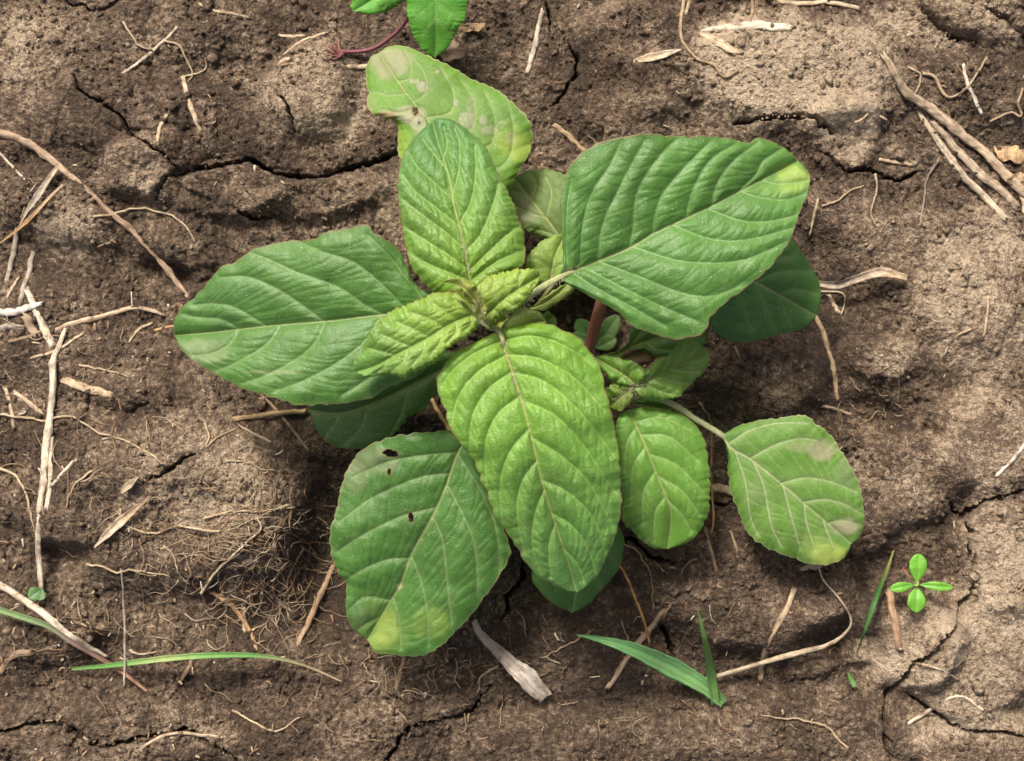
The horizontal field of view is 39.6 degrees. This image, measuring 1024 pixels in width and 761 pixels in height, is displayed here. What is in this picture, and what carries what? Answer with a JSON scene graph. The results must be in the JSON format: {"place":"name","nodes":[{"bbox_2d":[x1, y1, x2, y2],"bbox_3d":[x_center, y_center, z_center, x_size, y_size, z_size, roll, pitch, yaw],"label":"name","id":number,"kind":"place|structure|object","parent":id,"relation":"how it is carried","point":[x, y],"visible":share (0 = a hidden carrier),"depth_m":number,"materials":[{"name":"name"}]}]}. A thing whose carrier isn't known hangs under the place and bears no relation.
{"place":"outdoors","nodes":[
{"label":"outdoors","id":0,"kind":"place"},
{"bbox_2d":[0,607,146,691],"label":"wild grass","id":1,"kind":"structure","parent":0,"point":[40,623],"depth_m":0.61,"materials":[{"name":"green plant"}]},
{"bbox_2d":[0,0,1023,760],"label":"ground","id":2,"kind":"structure","parent":0,"point":[962,448],"depth_m":0.62,"materials":[{"name":"soil"}]},
{"bbox_2d":[3,387,15,429],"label":"dry stalk","id":3,"kind":"object","parent":2,"relation":"on","point":[10,407],"visible":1,"depth_m":0.62,"materials":[{"name":"plant"}]},
{"bbox_2d":[4,225,18,282],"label":"dry stalk","id":4,"kind":"object","parent":2,"relation":"on","point":[12,255],"visible":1,"depth_m":0.63,"materials":[{"name":"plant"}]},
{"bbox_2d":[0,323,24,330],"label":"dry stalk","id":5,"kind":"object","parent":2,"relation":"on","point":[10,326],"visible":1,"depth_m":0.62,"materials":[{"name":"plant"}]},
{"bbox_2d":[0,649,34,674],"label":"dry stalk","id":6,"kind":"object","parent":2,"relation":"on","point":[7,661],"visible":1,"depth_m":0.62,"materials":[{"name":"plant"}]},
{"bbox_2d":[0,467,34,531],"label":"dry root","id":7,"kind":"object","parent":2,"relation":"on","point":[18,479],"visible":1,"depth_m":0.62,"materials":[{"name":"plant"}]},
{"bbox_2d":[0,301,43,315],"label":"dry stalk","id":8,"kind":"object","parent":2,"relation":"on","point":[25,308],"visible":1,"depth_m":0.62,"materials":[{"name":"plant"}]},
{"bbox_2d":[7,330,41,343],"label":"dry stalk","id":9,"kind":"object","parent":2,"relation":"on","point":[19,339],"visible":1,"depth_m":0.62,"materials":[{"name":"plant"}]},
{"bbox_2d":[18,250,34,306],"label":"dry stalk","id":10,"kind":"object","parent":2,"relation":"on","point":[27,276],"visible":1,"depth_m":0.63,"materials":[{"name":"plant"}]},
{"bbox_2d":[12,390,44,415],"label":"dry stalk","id":11,"kind":"object","parent":2,"relation":"on","point":[27,401],"visible":1,"depth_m":0.62,"materials":[{"name":"plant"}]},
{"bbox_2d":[19,313,38,337],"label":"dry stalk","id":12,"kind":"object","parent":2,"relation":"on","point":[26,318],"visible":1,"depth_m":0.62,"materials":[{"name":"plant"}]},
{"bbox_2d":[0,184,62,242],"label":"dry straw","id":13,"kind":"object","parent":2,"relation":"on","point":[33,214],"visible":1,"depth_m":0.61,"materials":[{"name":"brown plant"}]},
{"bbox_2d":[28,587,45,600],"bbox_3d":[-0.206,0.092,0.620,0.008,0.010,0.006,0,90,0],"label":"tiny sprout","id":14,"kind":"object","parent":2,"relation":"on","point":[36,593],"visible":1,"depth_m":0.62,"materials":[{"name":"green plant"}]},
{"bbox_2d":[23,286,55,347],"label":"dry stalk","id":15,"kind":"object","parent":2,"relation":"on","point":[51,343],"visible":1,"depth_m":0.62,"materials":[{"name":"plant"}]},
{"bbox_2d":[19,165,59,224],"bbox_3d":[-0.204,-0.079,0.613,0.003,0.006,0.032,34,90,0],"label":"dry straw","id":16,"kind":"object","parent":2,"relation":"on","point":[38,193],"visible":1,"depth_m":0.61,"materials":[{"name":"beige plant"}]},
{"bbox_2d":[42,435,53,515],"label":"dry stalk","id":17,"kind":"object","parent":2,"relation":"on","point":[49,490],"visible":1,"depth_m":0.61,"materials":[{"name":"plant"}]},
{"bbox_2d":[35,326,67,589],"bbox_3d":[-0.202,0.034,0.617,0.007,0.012,0.116,6,90,0],"label":"dry stalk","id":18,"kind":"object","parent":2,"relation":"on","point":[48,431],"visible":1,"depth_m":0.61,"materials":[{"name":"plant"}]},
{"bbox_2d":[0,581,108,657],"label":"dry stalk","id":19,"kind":"object","parent":2,"relation":"on","point":[46,615],"visible":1,"depth_m":0.62,"materials":[{"name":"plant"}]},
{"bbox_2d":[30,331,84,359],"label":"dry stalk","id":20,"kind":"object","parent":2,"relation":"on","point":[62,347],"visible":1,"depth_m":0.62,"materials":[{"name":"plant"}]},
{"bbox_2d":[50,457,77,488],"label":"dry stalk","id":21,"kind":"object","parent":2,"relation":"on","point":[56,480],"visible":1,"depth_m":0.61,"materials":[{"name":"plant"}]},
{"bbox_2d":[0,413,151,456],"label":"dry root","id":22,"kind":"object","parent":2,"relation":"on","point":[39,420],"visible":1,"depth_m":0.61,"materials":[{"name":"plant"}]},
{"bbox_2d":[59,377,112,399],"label":"dry stalk","id":23,"kind":"object","parent":2,"relation":"on","point":[79,386],"visible":1,"depth_m":0.61,"materials":[{"name":"plant"}]},
{"bbox_2d":[0,129,188,300],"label":"dry stalk","id":24,"kind":"object","parent":2,"relation":"on","point":[42,153],"visible":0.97,"depth_m":0.62,"materials":[{"name":"plant"}]},
{"bbox_2d":[78,364,128,377],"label":"dry root","id":25,"kind":"object","parent":2,"relation":"on","point":[89,366],"visible":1,"depth_m":0.61,"materials":[{"name":"plant"}]},
{"bbox_2d":[50,305,165,334],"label":"dry stalk","id":26,"kind":"object","parent":2,"relation":"on","point":[90,319],"visible":1,"depth_m":0.62,"materials":[{"name":"plant"}]},
{"bbox_2d":[94,496,149,547],"bbox_3d":[-0.167,0.060,0.606,0.034,0.007,0.004,-43,90,0],"label":"dry straw","id":27,"kind":"object","parent":2,"relation":"on","point":[120,521],"visible":1,"depth_m":0.61,"materials":[{"name":"beige plant"}]},
{"bbox_2d":[120,568,125,687],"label":"dry stalk","id":28,"kind":"object","parent":2,"relation":"on","point":[124,619],"visible":1,"depth_m":0.61,"materials":[{"name":"plant"}]},
{"bbox_2d":[86,563,168,576],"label":"dry root","id":29,"kind":"object","parent":2,"relation":"on","point":[95,565],"visible":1,"depth_m":0.61,"materials":[{"name":"plant"}]},
{"bbox_2d":[120,477,137,493],"bbox_3d":[-0.162,0.044,0.601,0.008,0.002,0.008,0,90,0],"label":"dry straw","id":30,"kind":"object","parent":2,"relation":"on","point":[129,484],"visible":1,"depth_m":0.60,"materials":[{"name":"beige plant"}]},
{"bbox_2d":[93,207,194,241],"bbox_3d":[-0.159,-0.070,0.619,0.045,0.007,0.010,13,90,0],"label":"dry root","id":31,"kind":"object","parent":2,"relation":"on","point":[125,210],"visible":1,"depth_m":0.62,"materials":[{"name":"plant"}]},
{"bbox_2d":[121,26,177,73],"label":"dry stalk","id":32,"kind":"object","parent":2,"relation":"on","point":[155,48],"visible":1,"depth_m":0.62,"materials":[{"name":"plant"}]},
{"bbox_2d":[156,113,168,150],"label":"dry stalk","id":33,"kind":"object","parent":2,"relation":"on","point":[161,124],"visible":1,"depth_m":0.61,"materials":[{"name":"plant"}]},
{"bbox_2d":[163,40,192,81],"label":"dry root","id":34,"kind":"object","parent":2,"relation":"on","point":[178,45],"visible":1,"depth_m":0.62,"materials":[{"name":"plant"}]},
{"bbox_2d":[134,731,225,752],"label":"dry stalk","id":35,"kind":"object","parent":2,"relation":"on","point":[173,733],"visible":1,"depth_m":0.61,"materials":[{"name":"plant"}]},
{"bbox_2d":[177,660,192,684],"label":"dry stalk","id":36,"kind":"object","parent":2,"relation":"on","point":[186,671],"visible":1,"depth_m":0.62,"materials":[{"name":"plant"}]},
{"bbox_2d":[180,75,202,131],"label":"dry stalk","id":37,"kind":"object","parent":2,"relation":"on","point":[190,106],"visible":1,"depth_m":0.62,"materials":[{"name":"plant"}]},
{"bbox_2d":[119,504,287,533],"bbox_3d":[-0.131,0.059,0.605,0.073,0.008,0.012,-2,90,0],"label":"dry root","id":38,"kind":"object","parent":2,"relation":"on","point":[140,531],"visible":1,"depth_m":0.61,"materials":[{"name":"plant"}]},
{"bbox_2d":[72,652,340,681],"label":"wild grass","id":39,"kind":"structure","parent":2,"relation":"on","point":[167,658],"depth_m":0.61,"materials":[{"name":"green plant"}]},
{"bbox_2d":[203,422,235,447],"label":"dry root","id":40,"kind":"object","parent":2,"relation":"on","point":[208,434],"visible":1,"depth_m":0.60,"materials":[{"name":"plant"}]},
{"bbox_2d":[198,2,249,18],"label":"dry stalk","id":41,"kind":"object","parent":2,"relation":"on","point":[225,12],"visible":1,"depth_m":0.62,"materials":[{"name":"plant"}]},
{"bbox_2d":[200,517,261,594],"bbox_3d":[-0.120,0.076,0.610,0.006,0.019,0.045,39,90,0],"label":"dry root","id":42,"kind":"object","parent":2,"relation":"on","point":[221,566],"visible":1,"depth_m":0.61,"materials":[{"name":"plant"}]},
{"bbox_2d":[209,591,258,651],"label":"dry stalk","id":43,"kind":"object","parent":2,"relation":"on","point":[243,620],"visible":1,"depth_m":0.63,"materials":[{"name":"plant"}]},
{"bbox_2d":[203,507,294,519],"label":"dry root","id":44,"kind":"object","parent":2,"relation":"on","point":[211,516],"visible":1,"depth_m":0.60,"materials":[{"name":"plant"}]},
{"bbox_2d":[238,424,272,442],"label":"dry stalk","id":45,"kind":"object","parent":2,"relation":"on","point":[257,435],"visible":1,"depth_m":0.61,"materials":[{"name":"plant"}]},
{"bbox_2d":[232,710,300,731],"bbox_3d":[-0.107,0.148,0.618,0.031,0.008,0.008,0,90,0],"label":"dry root","id":46,"kind":"object","parent":2,"relation":"on","point":[245,717],"visible":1,"depth_m":0.62,"materials":[{"name":"plant"}]},
{"bbox_2d":[231,408,307,420],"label":"dry stalk","id":47,"kind":"object","parent":2,"relation":"on","point":[268,414],"visible":1,"depth_m":0.62,"materials":[{"name":"plant"}]},
{"bbox_2d":[260,394,309,451],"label":"dry stalk","id":48,"kind":"object","parent":2,"relation":"on","point":[292,429],"visible":0.86,"depth_m":0.62,"materials":[{"name":"plant"}]},
{"bbox_2d":[286,546,303,607],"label":"dry root","id":49,"kind":"object","parent":2,"relation":"on","point":[300,554],"visible":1,"depth_m":0.62,"materials":[{"name":"plant"}]},
{"bbox_2d":[282,31,327,56],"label":"dry stalk","id":50,"kind":"object","parent":2,"relation":"on","point":[307,38],"visible":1,"depth_m":0.62,"materials":[{"name":"plant"}]},
{"bbox_2d":[296,561,335,645],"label":"dry stalk","id":51,"kind":"object","parent":2,"relation":"on","point":[321,592],"visible":0.93,"depth_m":0.63,"materials":[{"name":"plant"}]},
{"bbox_2d":[346,64,366,69],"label":"dry stalk","id":52,"kind":"object","parent":2,"relation":"on","point":[358,67],"visible":0.78,"depth_m":0.62,"materials":[{"name":"plant"}]},
{"bbox_2d":[323,0,467,59],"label":"toothed weed","id":53,"kind":"object","parent":2,"relation":"on","point":[435,25],"visible":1,"depth_m":0.58,"materials":[{"name":"green plant"}]},
{"bbox_2d":[394,656,406,689],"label":"dry stalk","id":54,"kind":"object","parent":2,"relation":"on","point":[398,680],"visible":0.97,"depth_m":0.62,"materials":[{"name":"plant"}]},
{"bbox_2d":[430,397,450,429],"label":"dry stalk","id":55,"kind":"object","parent":2,"relation":"on","point":[441,417],"visible":0.86,"depth_m":0.63,"materials":[{"name":"plant"}]},
{"bbox_2d":[440,40,468,61],"bbox_3d":[-0.028,-0.144,0.622,0.017,0.005,0.011,35,90,0],"label":"leaf scrap","id":56,"kind":"object","parent":2,"relation":"on","point":[451,52],"visible":0.55,"depth_m":0.62,"materials":[{"name":"plant"}]},
{"bbox_2d":[458,22,484,31],"bbox_3d":[-0.018,-0.154,0.622,0.013,0.004,0.005,0,90,0],"label":"leaf scrap","id":57,"kind":"object","parent":2,"relation":"on","point":[479,27],"visible":0.99,"depth_m":0.62,"materials":[{"name":"plant"}]},
{"bbox_2d":[0,0,1015,760],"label":"root hairs","id":58,"kind":"object","parent":2,"relation":"on","point":[262,554],"visible":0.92,"depth_m":0.62},
{"bbox_2d":[471,619,551,701],"bbox_3d":[0.000,0.121,0.616,0.009,0.009,0.047,-42,90,0],"label":"bark strip","id":59,"kind":"object","parent":2,"relation":"on","point":[526,677],"visible":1,"depth_m":0.61,"materials":[{"name":"wood"}]},
{"bbox_2d":[0,0,1023,760],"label":"chaff","id":60,"kind":"object","parent":2,"relation":"on","point":[282,450],"visible":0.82,"depth_m":0.62,"materials":[{"name":"plant"}]},
{"bbox_2d":[174,45,864,656],"bbox_3d":[-0.001,-0.019,0.577,0.261,0.122,0.244,-12,90,0],"label":"broadleaf weed","id":61,"kind":"object","parent":2,"relation":"on","point":[670,249],"visible":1,"depth_m":0.55,"materials":[{"name":"green plant"}]},
{"bbox_2d":[525,8,544,75],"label":"dry stalk","id":62,"kind":"object","parent":2,"relation":"on","point":[535,40],"visible":1,"depth_m":0.62,"materials":[{"name":"plant"}]},
{"bbox_2d":[540,630,590,657],"bbox_3d":[0.024,0.115,0.618,0.025,0.002,0.002,-29,90,0],"label":"dry root","id":63,"kind":"object","parent":2,"relation":"on","point":[576,640],"visible":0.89,"depth_m":0.62,"materials":[{"name":"plant"}]},
{"bbox_2d":[552,123,584,150],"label":"dry stalk","id":64,"kind":"object","parent":2,"relation":"on","point":[570,138],"visible":0.91,"depth_m":0.62,"materials":[{"name":"plant"}]},
{"bbox_2d":[573,318,589,342],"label":"leaf","id":65,"kind":"object","parent":2,"relation":"on","point":[581,326],"visible":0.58,"depth_m":0.63,"materials":[{"name":"green plant"}]},
{"bbox_2d":[595,315,620,350],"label":"leaf","id":66,"kind":"object","parent":2,"relation":"on","point":[609,330],"visible":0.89,"depth_m":0.63,"materials":[{"name":"green plant"}]},
{"bbox_2d":[619,564,650,645],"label":"dry stalk","id":67,"kind":"object","parent":2,"relation":"on","point":[637,603],"visible":0.85,"depth_m":0.61,"materials":[{"name":"plant"}]},
{"bbox_2d":[604,608,666,689],"bbox_3d":[0.055,0.116,0.618,0.005,0.013,0.048,35,90,0],"label":"dry stalk","id":68,"kind":"object","parent":2,"relation":"on","point":[643,637],"visible":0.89,"depth_m":0.62,"materials":[{"name":"plant"}]},
{"bbox_2d":[625,544,654,611],"bbox_3d":[0.058,0.085,0.619,0.006,0.011,0.031,-23,90,0],"label":"dry root","id":69,"kind":"object","parent":2,"relation":"on","point":[636,550],"visible":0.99,"depth_m":0.62,"materials":[{"name":"plant"}]},
{"bbox_2d":[577,607,726,707],"bbox_3d":[0.068,0.108,0.597,0.074,0.053,0.037,30,90,0],"label":"grass tuft","id":70,"kind":"object","parent":2,"relation":"on","point":[673,668],"visible":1,"depth_m":0.61,"materials":[{"name":"green plant"}]},
{"bbox_2d":[633,49,680,62],"bbox_3d":[0.063,-0.140,0.614,0.021,0.002,0.006,0,90,0],"label":"dry straw","id":71,"kind":"object","parent":2,"relation":"on","point":[652,56],"visible":1,"depth_m":0.61,"materials":[{"name":"beige plant"}]},
{"bbox_2d":[679,0,738,77],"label":"dry root","id":72,"kind":"object","parent":2,"relation":"on","point":[686,46],"visible":1,"depth_m":0.61,"materials":[{"name":"plant"}]},
{"bbox_2d":[704,526,717,572],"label":"dry stalk","id":73,"kind":"object","parent":2,"relation":"on","point":[710,548],"visible":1,"depth_m":0.61,"materials":[{"name":"plant"}]},
{"bbox_2d":[710,435,714,532],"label":"dry stalk","id":74,"kind":"object","parent":2,"relation":"on","point":[713,511],"visible":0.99,"depth_m":0.63,"materials":[{"name":"plant"}]},
{"bbox_2d":[710,483,731,495],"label":"dry stalk","id":75,"kind":"object","parent":2,"relation":"on","point":[720,488],"visible":0.75,"depth_m":0.63,"materials":[{"name":"plant"}]},
{"bbox_2d":[699,32,743,54],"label":"dry stalk","id":76,"kind":"object","parent":2,"relation":"on","point":[722,44],"visible":1,"depth_m":0.61,"materials":[{"name":"plant"}]},
{"bbox_2d":[699,20,795,32],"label":"dry stalk","id":77,"kind":"object","parent":2,"relation":"on","point":[762,25],"visible":1,"depth_m":0.61,"materials":[{"name":"plant"}]},
{"bbox_2d":[758,586,796,682],"bbox_3d":[0.112,0.110,0.613,0.008,0.021,0.046,16,90,0],"label":"dry stalk","id":78,"kind":"object","parent":2,"relation":"on","point":[782,615],"visible":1,"depth_m":0.61,"materials":[{"name":"plant"}]},
{"bbox_2d":[706,565,851,677],"bbox_3d":[0.115,0.116,0.614,0.077,0.018,0.032,-45,90,0],"label":"dry stalk","id":79,"kind":"object","parent":2,"relation":"on","point":[784,656],"visible":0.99,"depth_m":0.61,"materials":[{"name":"plant"}]},
{"bbox_2d":[763,715,848,749],"bbox_3d":[0.128,0.149,0.613,0.039,0.003,0.007,21,90,0],"label":"dry root","id":80,"kind":"object","parent":2,"relation":"on","point":[836,737],"visible":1,"depth_m":0.61,"materials":[{"name":"plant"}]},
{"bbox_2d":[799,564,823,570],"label":"dry stalk","id":81,"kind":"object","parent":2,"relation":"on","point":[810,566],"visible":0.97,"depth_m":0.61,"materials":[{"name":"plant"}]},
{"bbox_2d":[808,198,818,237],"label":"dry stalk","id":82,"kind":"object","parent":2,"relation":"on","point":[813,216],"visible":1,"depth_m":0.62,"materials":[{"name":"plant"}]},
{"bbox_2d":[776,0,860,10],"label":"dry stalk","id":83,"kind":"object","parent":2,"relation":"on","point":[817,2],"visible":1,"depth_m":0.62,"materials":[{"name":"plant"}]},
{"bbox_2d":[815,316,839,401],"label":"dry stalk","id":84,"kind":"object","parent":2,"relation":"on","point":[825,339],"visible":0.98,"depth_m":0.62,"materials":[{"name":"plant"}]},
{"bbox_2d":[821,290,845,314],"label":"dry root","id":85,"kind":"object","parent":2,"relation":"on","point":[827,291],"visible":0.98,"depth_m":0.63,"materials":[{"name":"plant"}]},
{"bbox_2d":[821,405,851,415],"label":"dry stalk","id":86,"kind":"object","parent":2,"relation":"on","point":[836,409],"visible":1,"depth_m":0.63,"materials":[{"name":"plant"}]},
{"bbox_2d":[822,185,863,206],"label":"dry root","id":87,"kind":"object","parent":2,"relation":"on","point":[838,200],"visible":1,"depth_m":0.62,"materials":[{"name":"plant"}]},
{"bbox_2d":[820,267,907,289],"bbox_3d":[0.152,-0.044,0.618,0.038,0.013,0.009,0,90,0],"label":"dry straw","id":88,"kind":"object","parent":2,"relation":"on","point":[867,275],"visible":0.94,"depth_m":0.61,"materials":[{"name":"beige plant"}]},
{"bbox_2d":[870,173,877,224],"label":"dry root","id":89,"kind":"object","parent":2,"relation":"on","point":[876,180],"visible":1,"depth_m":0.62,"materials":[{"name":"plant"}]},
{"bbox_2d":[884,588,903,652],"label":"dry stalk","id":90,"kind":"object","parent":2,"relation":"on","point":[894,621],"visible":1,"depth_m":0.61,"materials":[{"name":"plant"}]},
{"bbox_2d":[879,158,914,166],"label":"dry stalk","id":91,"kind":"object","parent":2,"relation":"on","point":[897,162],"visible":1,"depth_m":0.62,"materials":[{"name":"plant"}]},
{"bbox_2d":[890,554,952,611],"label":"seedling","id":92,"kind":"object","parent":2,"relation":"on","point":[916,601],"visible":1,"depth_m":0.60,"materials":[{"name":"green plant"}]},
{"bbox_2d":[897,661,959,680],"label":"dry root","id":93,"kind":"object","parent":2,"relation":"on","point":[926,665],"visible":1,"depth_m":0.60,"materials":[{"name":"plant"}]},
{"bbox_2d":[920,160,939,224],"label":"dry root","id":94,"kind":"object","parent":2,"relation":"on","point":[929,174],"visible":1,"depth_m":0.62,"materials":[{"name":"plant"}]},
{"bbox_2d":[907,694,984,724],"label":"dry stalk","id":95,"kind":"object","parent":2,"relation":"on","point":[924,713],"visible":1,"depth_m":0.61,"materials":[{"name":"plant"}]},
{"bbox_2d":[878,51,1023,197],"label":"dry stalk","id":96,"kind":"object","parent":2,"relation":"on","point":[935,112],"visible":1,"depth_m":0.62,"materials":[{"name":"plant"}]},
{"bbox_2d":[922,56,987,98],"bbox_3d":[0.194,-0.131,0.620,0.027,0.008,0.015,-11,90,0],"label":"dry root","id":97,"kind":"object","parent":2,"relation":"on","point":[936,79],"visible":1,"depth_m":0.62,"materials":[{"name":"plant"}]},
{"bbox_2d":[916,109,1008,222],"bbox_3d":[0.196,-0.094,0.623,0.006,0.005,0.064,-39,90,0],"label":"dry stalk","id":98,"kind":"object","parent":2,"relation":"on","point":[968,181],"visible":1,"depth_m":0.62,"materials":[{"name":"plant"}]},
{"bbox_2d":[962,63,983,115],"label":"dry stalk","id":99,"kind":"object","parent":2,"relation":"on","point":[971,91],"visible":1,"depth_m":0.62,"materials":[{"name":"plant"}]},
{"bbox_2d":[929,118,1021,210],"bbox_3d":[0.203,-0.094,0.624,0.056,0.003,0.005,44,90,0],"label":"dry stalk","id":100,"kind":"object","parent":2,"relation":"on","point":[983,176],"visible":1,"depth_m":0.62,"materials":[{"name":"plant"}]},
{"bbox_2d":[982,295,988,337],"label":"dry stalk","id":101,"kind":"object","parent":2,"relation":"on","point":[986,313],"visible":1,"depth_m":0.62,"materials":[{"name":"plant"}]},
{"bbox_2d":[989,88,1023,121],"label":"dry root","id":102,"kind":"object","parent":2,"relation":"on","point":[1018,106],"visible":1,"depth_m":0.62,"materials":[{"name":"plant"}]},
{"bbox_2d":[994,145,1023,163],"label":"leaf scrap","id":103,"kind":"object","parent":2,"relation":"on","point":[1014,154],"visible":1,"depth_m":0.62,"materials":[{"name":"plant"}]},
{"bbox_2d":[994,443,1023,477],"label":"dry stalk","id":104,"kind":"object","parent":2,"relation":"on","point":[1008,464],"visible":1,"depth_m":0.61,"materials":[{"name":"plant"}]},
{"bbox_2d":[1004,172,1023,184],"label":"leaf scrap","id":105,"kind":"object","parent":2,"relation":"on","point":[1020,176],"visible":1,"depth_m":0.62,"materials":[{"name":"plant"}]},
{"bbox_2d":[856,550,893,655],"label":"wild grass","id":106,"kind":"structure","parent":0,"point":[876,598],"depth_m":0.61,"materials":[{"name":"green plant"}]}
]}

